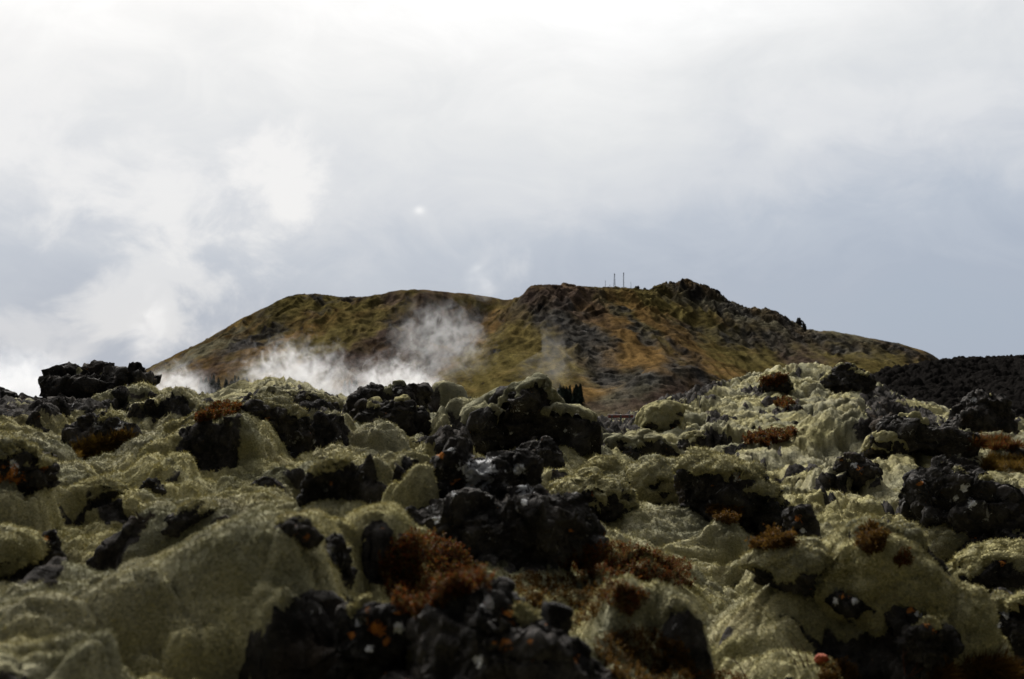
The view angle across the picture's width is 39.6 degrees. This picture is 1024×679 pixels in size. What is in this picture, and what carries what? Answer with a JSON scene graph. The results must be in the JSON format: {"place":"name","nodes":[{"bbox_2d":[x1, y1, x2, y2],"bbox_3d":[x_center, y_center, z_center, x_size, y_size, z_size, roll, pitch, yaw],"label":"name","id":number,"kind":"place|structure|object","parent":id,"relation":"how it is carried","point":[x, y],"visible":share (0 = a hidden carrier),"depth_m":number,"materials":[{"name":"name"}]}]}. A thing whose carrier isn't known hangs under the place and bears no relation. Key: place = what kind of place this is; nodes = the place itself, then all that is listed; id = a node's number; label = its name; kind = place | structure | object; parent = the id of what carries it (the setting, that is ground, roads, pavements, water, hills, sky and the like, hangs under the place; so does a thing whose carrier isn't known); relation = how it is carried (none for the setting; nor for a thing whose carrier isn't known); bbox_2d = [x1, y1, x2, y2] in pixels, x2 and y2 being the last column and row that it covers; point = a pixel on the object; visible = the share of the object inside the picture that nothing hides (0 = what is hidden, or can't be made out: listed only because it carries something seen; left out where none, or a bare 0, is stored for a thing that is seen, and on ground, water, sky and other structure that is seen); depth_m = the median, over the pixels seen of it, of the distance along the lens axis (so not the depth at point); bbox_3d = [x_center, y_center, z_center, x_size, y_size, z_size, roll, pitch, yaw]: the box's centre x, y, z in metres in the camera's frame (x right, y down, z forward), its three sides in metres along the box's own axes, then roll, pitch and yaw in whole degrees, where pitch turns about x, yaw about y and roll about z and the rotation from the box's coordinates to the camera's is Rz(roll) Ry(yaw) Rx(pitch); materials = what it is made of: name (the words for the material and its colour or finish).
{"place":"outdoors","nodes":[
{"label":"outdoors","id":0,"kind":"place"},
{"bbox_2d":[0,361,1023,678],"bbox_3d":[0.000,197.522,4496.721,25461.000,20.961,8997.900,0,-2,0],"label":"ground","id":1,"kind":"structure","parent":0,"point":[296,639],"depth_m":6.31,"materials":[{"name":"green plant"}]},
{"bbox_2d":[0,564,29,581],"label":"lava boulder","id":2,"kind":"object","parent":1,"relation":"on","point":[19,573],"visible":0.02,"depth_m":5.66,"materials":[{"name":"black stone"}]},
{"bbox_2d":[0,387,42,399],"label":"lava boulder","id":3,"kind":"object","parent":1,"relation":"on","point":[4,392],"visible":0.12,"depth_m":20.44,"materials":[{"name":"grey stone"}]},
{"bbox_2d":[0,522,50,579],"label":"mossy boulder","id":4,"kind":"object","parent":1,"relation":"on","point":[22,547],"visible":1,"depth_m":5.56,"materials":[{"name":"green plant"}]},
{"bbox_2d":[0,435,60,496],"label":"lava boulder","id":5,"kind":"object","parent":1,"relation":"on","point":[26,466],"visible":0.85,"depth_m":6.67,"materials":[{"name":"black stone"}]},
{"bbox_2d":[22,529,65,572],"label":"lava boulder","id":6,"kind":"object","parent":1,"relation":"on","point":[54,542],"visible":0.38,"depth_m":5.74,"materials":[{"name":"black stone"}]},
{"bbox_2d":[38,360,161,398],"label":"lava boulder","id":7,"kind":"object","parent":1,"relation":"on","point":[70,379],"visible":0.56,"depth_m":19.89,"materials":[{"name":"black stone"}]},
{"bbox_2d":[60,410,142,459],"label":"lava boulder","id":8,"kind":"object","parent":1,"relation":"on","point":[102,422],"visible":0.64,"depth_m":10.80,"materials":[{"name":"black stone"}]},
{"bbox_2d":[74,474,129,502],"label":"mossy boulder","id":9,"kind":"object","parent":1,"relation":"on","point":[110,487],"visible":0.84,"depth_m":7.08,"materials":[{"name":"green plant"}]},
{"bbox_2d":[70,427,136,459],"bbox_3d":[-3.084,0.783,10.338,0.539,0.331,1.081,0,-2,0],"label":"grass patch","id":10,"kind":"object","parent":1,"relation":"on","point":[93,447],"visible":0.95,"depth_m":10.66,"materials":[{"name":"brown plant"}]},
{"bbox_2d":[139,477,166,495],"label":"lava boulder","id":11,"kind":"object","parent":1,"relation":"on","point":[152,484],"visible":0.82,"depth_m":7.94,"materials":[{"name":"black stone"}]},
{"bbox_2d":[161,497,218,537],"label":"lava boulder","id":12,"kind":"object","parent":1,"relation":"on","point":[193,512],"visible":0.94,"depth_m":6.00,"materials":[{"name":"black stone"}]},
{"bbox_2d":[193,398,242,422],"bbox_3d":[-2.084,0.500,10.023,0.356,0.182,0.876,0,-2,-6],"label":"heather shrub","id":13,"kind":"object","parent":1,"relation":"on","point":[225,407],"visible":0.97,"depth_m":10.07,"materials":[{"name":"brown plant"}]},
{"bbox_2d":[162,391,315,460],"bbox_3d":[-2.017,0.778,10.515,1.119,0.808,1.075,0,-2,0],"label":"lava boulder","id":14,"kind":"object","parent":1,"relation":"on","point":[288,418],"visible":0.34,"depth_m":10.38,"materials":[{"name":"black stone"}]},
{"bbox_2d":[241,386,344,412],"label":"lava boulder","id":15,"kind":"object","parent":1,"relation":"on","point":[300,395],"visible":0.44,"depth_m":18.99,"materials":[{"name":"grey stone"}]},
{"bbox_2d":[273,513,324,549],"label":"lava boulder","id":16,"kind":"object","parent":1,"relation":"on","point":[303,531],"visible":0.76,"depth_m":4.18,"materials":[{"name":"black stone"}]},
{"bbox_2d":[299,589,344,634],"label":"lava boulder","id":17,"kind":"object","parent":1,"relation":"on","point":[330,601],"visible":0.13,"depth_m":4.05,"materials":[{"name":"grey stone"}]},
{"bbox_2d":[296,452,363,509],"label":"lava boulder","id":18,"kind":"object","parent":1,"relation":"on","point":[336,476],"visible":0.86,"depth_m":5.45,"materials":[{"name":"black stone"}]},
{"bbox_2d":[324,532,357,590],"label":"lava boulder","id":19,"kind":"object","parent":1,"relation":"on","point":[339,552],"visible":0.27,"depth_m":4.54,"materials":[{"name":"black stone"}]},
{"bbox_2d":[325,591,412,678],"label":"lava boulder","id":20,"kind":"object","parent":1,"relation":"on","point":[372,640],"visible":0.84,"depth_m":3.84,"materials":[{"name":"black stone"}]},
{"bbox_2d":[343,380,432,413],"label":"lava boulder","id":21,"kind":"object","parent":1,"relation":"on","point":[420,393],"visible":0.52,"depth_m":15.44,"materials":[{"name":"black stone"}]},
{"bbox_2d":[349,394,430,436],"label":"lava boulder","id":22,"kind":"object","parent":1,"relation":"on","point":[407,415],"visible":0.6,"depth_m":14.94,"materials":[{"name":"black stone"}]},
{"bbox_2d":[377,526,497,618],"bbox_3d":[-0.272,0.800,4.833,0.411,0.328,2.320,0,-2,-2],"label":"heather shrub","id":23,"kind":"object","parent":1,"relation":"on","point":[454,576],"visible":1,"depth_m":4.89,"materials":[{"name":"brown plant"}]},
{"bbox_2d":[430,436,548,500],"bbox_3d":[-0.153,0.689,6.664,0.664,0.469,0.505,0,-2,0],"label":"lava boulder","id":24,"kind":"object","parent":1,"relation":"on","point":[457,465],"visible":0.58,"depth_m":6.52,"materials":[{"name":"black stone"}]},
{"bbox_2d":[380,575,625,678],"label":"lava boulder","id":25,"kind":"object","parent":1,"relation":"on","point":[502,630],"visible":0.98,"depth_m":3.59,"materials":[{"name":"black stone"}]},
{"bbox_2d":[404,484,609,571],"bbox_3d":[-0.085,0.884,6.102,1.015,0.522,0.683,0,-2,0],"label":"lava boulder","id":26,"kind":"object","parent":1,"relation":"on","point":[519,526],"visible":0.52,"depth_m":5.93,"materials":[{"name":"dark rock"},{"name":"lichen"}]},
{"bbox_2d":[459,372,603,457],"bbox_3d":[0.146,0.841,14.278,1.530,1.005,1.308,0,-2,0],"label":"mossy boulder","id":27,"kind":"object","parent":1,"relation":"on","point":[512,415],"visible":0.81,"depth_m":13.84,"materials":[{"name":"black stone"}]},
{"bbox_2d":[518,435,564,469],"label":"lava boulder","id":28,"kind":"object","parent":1,"relation":"on","point":[547,450],"visible":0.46,"depth_m":11.12,"materials":[{"name":"black stone"}]},
{"bbox_2d":[509,569,608,630],"bbox_3d":[0.185,0.965,5.519,0.396,0.210,1.501,0,-2,0],"label":"heather shrub","id":29,"kind":"object","parent":1,"relation":"on","point":[544,590],"visible":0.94,"depth_m":5.42,"materials":[{"name":"brown plant"}]},
{"bbox_2d":[547,465,640,523],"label":"mossy boulder","id":30,"kind":"object","parent":1,"relation":"on","point":[610,497],"visible":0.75,"depth_m":9.66,"materials":[{"name":"dark rock"},{"name":"moss"}]},
{"bbox_2d":[580,454,631,486],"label":"mossy boulder","id":31,"kind":"object","parent":1,"relation":"on","point":[611,464],"visible":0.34,"depth_m":10.97,"materials":[{"name":"green plant"}]},
{"bbox_2d":[608,414,632,425],"bbox_3d":[2.761,2.232,36.151,0.635,0.657,0.110,0,-2,0],"label":"pipeline","id":32,"kind":"object","parent":1,"relation":"on","point":[611,416],"visible":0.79,"depth_m":36.14,"materials":[{"name":"grey"}]},
{"bbox_2d":[600,577,649,616],"bbox_3d":[0.385,0.887,4.902,0.162,0.171,0.488,0,-2,0],"label":"heather shrub","id":33,"kind":"object","parent":1,"relation":"on","point":[634,598],"visible":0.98,"depth_m":4.72,"materials":[{"name":"brown plant"}]},
{"bbox_2d":[556,539,696,587],"bbox_3d":[0.626,1.102,7.040,0.578,0.436,2.392,-1,-3,22],"label":"heather shrub","id":34,"kind":"object","parent":1,"relation":"on","point":[589,549],"visible":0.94,"depth_m":6.75,"materials":[{"name":"brown plant"}]},
{"bbox_2d":[602,428,681,459],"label":"mossy boulder","id":35,"kind":"object","parent":1,"relation":"on","point":[635,445],"visible":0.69,"depth_m":17.98,"materials":[{"name":"green plant"}]},
{"bbox_2d":[592,620,698,678],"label":"heather shrub","id":36,"kind":"object","parent":1,"relation":"on","point":[617,671],"visible":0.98,"depth_m":4.60,"materials":[{"name":"brown plant"}]},
{"bbox_2d":[624,453,678,506],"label":"mossy boulder","id":37,"kind":"object","parent":1,"relation":"on","point":[651,478],"visible":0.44,"depth_m":11.34,"materials":[{"name":"green plant"}]},
{"bbox_2d":[634,399,684,431],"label":"mossy boulder","id":38,"kind":"object","parent":1,"relation":"on","point":[659,415],"visible":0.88,"depth_m":26.30,"materials":[{"name":"green plant"}]},
{"bbox_2d":[662,555,692,571],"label":"heather shrub","id":39,"kind":"object","parent":1,"relation":"on","point":[686,566],"visible":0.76,"depth_m":7.75,"materials":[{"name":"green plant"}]},
{"bbox_2d":[676,430,706,450],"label":"mossy boulder","id":40,"kind":"object","parent":1,"relation":"on","point":[688,438],"visible":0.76,"depth_m":24.67,"materials":[{"name":"green plant"}]},
{"bbox_2d":[684,668,748,678],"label":"heather shrub","id":41,"kind":"object","parent":1,"relation":"on","point":[719,673],"visible":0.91,"depth_m":5.36,"materials":[{"name":"brown plant"}]},
{"bbox_2d":[705,503,744,525],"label":"heather shrub","id":42,"kind":"object","parent":1,"relation":"on","point":[730,514],"visible":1,"depth_m":9.82,"materials":[{"name":"brown plant"}]},
{"bbox_2d":[671,444,790,536],"bbox_3d":[1.569,1.129,10.203,0.886,0.766,0.778,0,-2,0],"label":"mossy boulder","id":43,"kind":"object","parent":1,"relation":"on","point":[704,476],"visible":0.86,"depth_m":9.98,"materials":[{"name":"dark rock"},{"name":"moss"}]},
{"bbox_2d":[744,522,800,551],"bbox_3d":[1.130,0.867,6.118,0.247,0.159,0.287,-1,-2,16],"label":"heather shrub","id":44,"kind":"object","parent":1,"relation":"on","point":[771,538],"visible":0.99,"depth_m":6.03,"materials":[{"name":"brown plant"}]},
{"bbox_2d":[756,371,788,386],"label":"heather shrub","id":45,"kind":"object","parent":1,"relation":"on","point":[770,380],"visible":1,"depth_m":39.43,"materials":[{"name":"brown plant"}]},
{"bbox_2d":[742,425,803,446],"bbox_3d":[4.588,1.683,25.428,1.054,0.368,4.174,0,-2,8],"label":"heather shrub","id":46,"kind":"object","parent":1,"relation":"on","point":[773,436],"visible":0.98,"depth_m":23.89,"materials":[{"name":"brown plant"}]},
{"bbox_2d":[757,369,793,393],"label":"mossy boulder","id":47,"kind":"object","parent":1,"relation":"on","point":[787,386],"visible":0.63,"depth_m":39.58,"materials":[{"name":"black stone"}]},
{"bbox_2d":[737,535,832,599],"bbox_3d":[1.176,1.001,6.106,0.434,0.335,0.384,0,-2,0],"label":"mossy boulder","id":48,"kind":"object","parent":1,"relation":"on","point":[804,565],"visible":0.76,"depth_m":5.99,"materials":[{"name":"green plant"}]},
{"bbox_2d":[773,394,796,410],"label":"heather shrub","id":49,"kind":"object","parent":1,"relation":"on","point":[784,400],"visible":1,"depth_m":36.29,"materials":[{"name":"brown plant"}]},
{"bbox_2d":[778,638,808,667],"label":"bare twig","id":50,"kind":"object","parent":1,"relation":"on","point":[799,655],"visible":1,"depth_m":5.30,"materials":[{"name":"grey plant"}]},
{"bbox_2d":[782,502,821,540],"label":"lava boulder","id":51,"kind":"object","parent":1,"relation":"on","point":[801,519],"visible":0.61,"depth_m":8.41,"materials":[{"name":"black stone"}]},
{"bbox_2d":[814,653,829,664],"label":"red stone","id":52,"kind":"object","parent":1,"relation":"on","point":[820,659],"visible":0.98,"depth_m":5.32,"materials":[{"name":"red stone"}]},
{"bbox_2d":[817,656,861,678],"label":"heather shrub","id":53,"kind":"object","parent":1,"relation":"on","point":[839,667],"visible":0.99,"depth_m":5.69,"materials":[{"name":"brown plant"}]},
{"bbox_2d":[820,362,876,393],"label":"lava boulder","id":54,"kind":"object","parent":1,"relation":"on","point":[842,377],"visible":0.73,"depth_m":40.81,"materials":[{"name":"black stone"}]},
{"bbox_2d":[832,452,882,490],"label":"lava boulder","id":55,"kind":"object","parent":1,"relation":"on","point":[860,469],"visible":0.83,"depth_m":15.96,"materials":[{"name":"black stone"}]},
{"bbox_2d":[843,512,902,539],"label":"mossy boulder","id":56,"kind":"object","parent":1,"relation":"on","point":[855,523],"visible":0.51,"depth_m":6.10,"materials":[{"name":"green plant"}]},
{"bbox_2d":[824,586,926,637],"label":"lava boulder","id":57,"kind":"object","parent":1,"relation":"on","point":[839,601],"visible":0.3,"depth_m":5.86,"materials":[{"name":"black stone"}]},
{"bbox_2d":[813,523,957,638],"bbox_3d":[1.589,1.062,6.131,0.662,0.558,0.635,0,-2,0],"label":"mossy boulder","id":58,"kind":"object","parent":1,"relation":"on","point":[884,581],"visible":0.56,"depth_m":5.89,"materials":[{"name":"green plant"}]},
{"bbox_2d":[852,518,892,556],"bbox_3d":[1.512,0.828,5.967,0.163,0.153,0.219,-1,-3,27],"label":"heather shrub","id":59,"kind":"object","parent":58,"relation":"on","point":[865,535],"visible":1,"depth_m":5.91,"materials":[{"name":"brown plant"}]},
{"bbox_2d":[893,546,914,567],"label":"heather shrub","id":60,"kind":"object","parent":58,"relation":"on","point":[906,554],"visible":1,"depth_m":5.85,"materials":[{"name":"brown plant"}]},
{"bbox_2d":[861,430,909,458],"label":"mossy boulder","id":61,"kind":"object","parent":1,"relation":"on","point":[888,443],"visible":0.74,"depth_m":21.58,"materials":[{"name":"green plant"}]},
{"bbox_2d":[891,517,929,554],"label":"mossy boulder","id":62,"kind":"object","parent":1,"relation":"on","point":[912,531],"visible":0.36,"depth_m":6.13,"materials":[{"name":"green plant"}]},
{"bbox_2d":[869,411,980,458],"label":"lava boulder","id":63,"kind":"object","parent":1,"relation":"on","point":[919,433],"visible":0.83,"depth_m":21.68,"materials":[{"name":"dark rock"},{"name":"moss"}]},
{"bbox_2d":[894,612,964,678],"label":"lava boulder","id":64,"kind":"object","parent":1,"relation":"on","point":[926,641],"visible":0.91,"depth_m":5.61,"materials":[{"name":"black stone"}]},
{"bbox_2d":[925,544,950,575],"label":"lava boulder","id":65,"kind":"object","parent":1,"relation":"on","point":[942,564],"visible":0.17,"depth_m":6.19,"materials":[{"name":"black stone"}]},
{"bbox_2d":[922,523,972,561],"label":"mossy boulder","id":66,"kind":"object","parent":1,"relation":"on","point":[946,542],"visible":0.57,"depth_m":10.78,"materials":[{"name":"green plant"}]},
{"bbox_2d":[898,454,1023,537],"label":"lava boulder","id":67,"kind":"object","parent":1,"relation":"on","point":[963,495],"visible":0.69,"depth_m":10.89,"materials":[{"name":"dark rock"},{"name":"moss"}]},
{"bbox_2d":[914,645,1023,678],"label":"shrub","id":68,"kind":"object","parent":1,"relation":"on","point":[1007,667],"visible":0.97,"depth_m":5.92,"materials":[{"name":"brown plant"}]},
{"bbox_2d":[942,569,1013,676],"bbox_3d":[1.835,1.275,6.170,0.674,0.598,0.583,0,-2,0],"label":"mossy boulder","id":69,"kind":"object","parent":1,"relation":"on","point":[973,617],"visible":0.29,"depth_m":5.95,"materials":[{"name":"green plant"}]},
{"bbox_2d":[967,456,994,470],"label":"lava boulder","id":70,"kind":"object","parent":1,"relation":"on","point":[975,461],"visible":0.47,"depth_m":21.49,"materials":[{"name":"black stone"}]},
{"bbox_2d":[945,389,1019,433],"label":"lava boulder","id":71,"kind":"object","parent":1,"relation":"on","point":[980,410],"visible":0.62,"depth_m":31.56,"materials":[{"name":"black stone"}]},
{"bbox_2d":[946,537,1023,592],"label":"mossy boulder","id":72,"kind":"object","parent":1,"relation":"on","point":[989,564],"visible":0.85,"depth_m":9.82,"materials":[{"name":"dark rock"},{"name":"moss"}]},
{"bbox_2d":[959,527,1023,550],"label":"lava boulder","id":73,"kind":"object","parent":1,"relation":"on","point":[1005,532],"visible":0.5,"depth_m":10.68,"materials":[{"name":"green plant"}]},
{"bbox_2d":[966,430,1023,453],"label":"grass patch","id":74,"kind":"object","parent":1,"relation":"on","point":[1001,442],"visible":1,"depth_m":23.20,"materials":[{"name":"brown plant"}]},
{"bbox_2d":[978,450,1023,473],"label":"grass patch","id":75,"kind":"object","parent":1,"relation":"on","point":[998,462],"visible":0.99,"depth_m":22.30,"materials":[{"name":"brown plant"}]},
{"bbox_2d":[990,587,1023,678],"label":"lava boulder","id":76,"kind":"object","parent":1,"relation":"on","point":[1010,607],"visible":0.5,"depth_m":6.93,"materials":[{"name":"black stone"}]},
{"bbox_2d":[0,0,1023,396],"label":"sky","id":77,"kind":"structure","parent":0,"point":[173,172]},
{"bbox_2d":[145,278,938,415],"bbox_3d":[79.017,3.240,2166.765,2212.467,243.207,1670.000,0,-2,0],"label":"mountain","id":78,"kind":"structure","parent":0,"point":[618,350],"depth_m":2025.33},
{"bbox_2d":[204,378,208,393],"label":"spruce tree","id":79,"kind":"object","parent":78,"relation":"on","point":[206,384],"visible":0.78,"depth_m":1674.51,"materials":[{"name":"grey plant"}]},
{"bbox_2d":[211,377,214,392],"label":"spruce tree","id":80,"kind":"object","parent":78,"relation":"on","point":[212,385],"visible":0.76,"depth_m":1683.55,"materials":[{"name":"green plant"}]},
{"bbox_2d":[217,377,221,390],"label":"spruce tree","id":81,"kind":"object","parent":78,"relation":"on","point":[218,384],"visible":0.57,"depth_m":1683.79,"materials":[{"name":"green plant"}]},
{"bbox_2d":[565,389,569,403],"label":"spruce tree","id":82,"kind":"object","parent":78,"relation":"on","point":[566,395],"visible":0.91,"depth_m":1480.29,"materials":[{"name":"brown plant"}]},
{"bbox_2d":[571,388,575,403],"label":"spruce tree","id":83,"kind":"object","parent":78,"relation":"on","point":[572,398],"visible":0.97,"depth_m":1473.92,"materials":[{"name":"brown plant"}]},
{"bbox_2d":[574,386,577,403],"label":"spruce tree","id":84,"kind":"object","parent":78,"relation":"on","point":[576,394],"visible":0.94,"depth_m":1473.90,"materials":[{"name":"brown plant"}]},
{"bbox_2d":[576,383,584,403],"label":"spruce tree","id":85,"kind":"object","parent":78,"relation":"on","point":[579,399],"visible":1,"depth_m":1471.06,"materials":[{"name":"brown plant"}]},
{"bbox_2d":[796,318,801,325],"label":"rock pinnacle","id":86,"kind":"object","parent":78,"relation":"on","point":[799,321],"visible":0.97,"depth_m":2420.07,"materials":[{"name":"black stone"}]},
{"bbox_2d":[873,354,1023,417],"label":"scree ridge","id":87,"kind":"structure","parent":0,"point":[948,383],"depth_m":91.51,"materials":[{"name":"black stone"}]}
]}

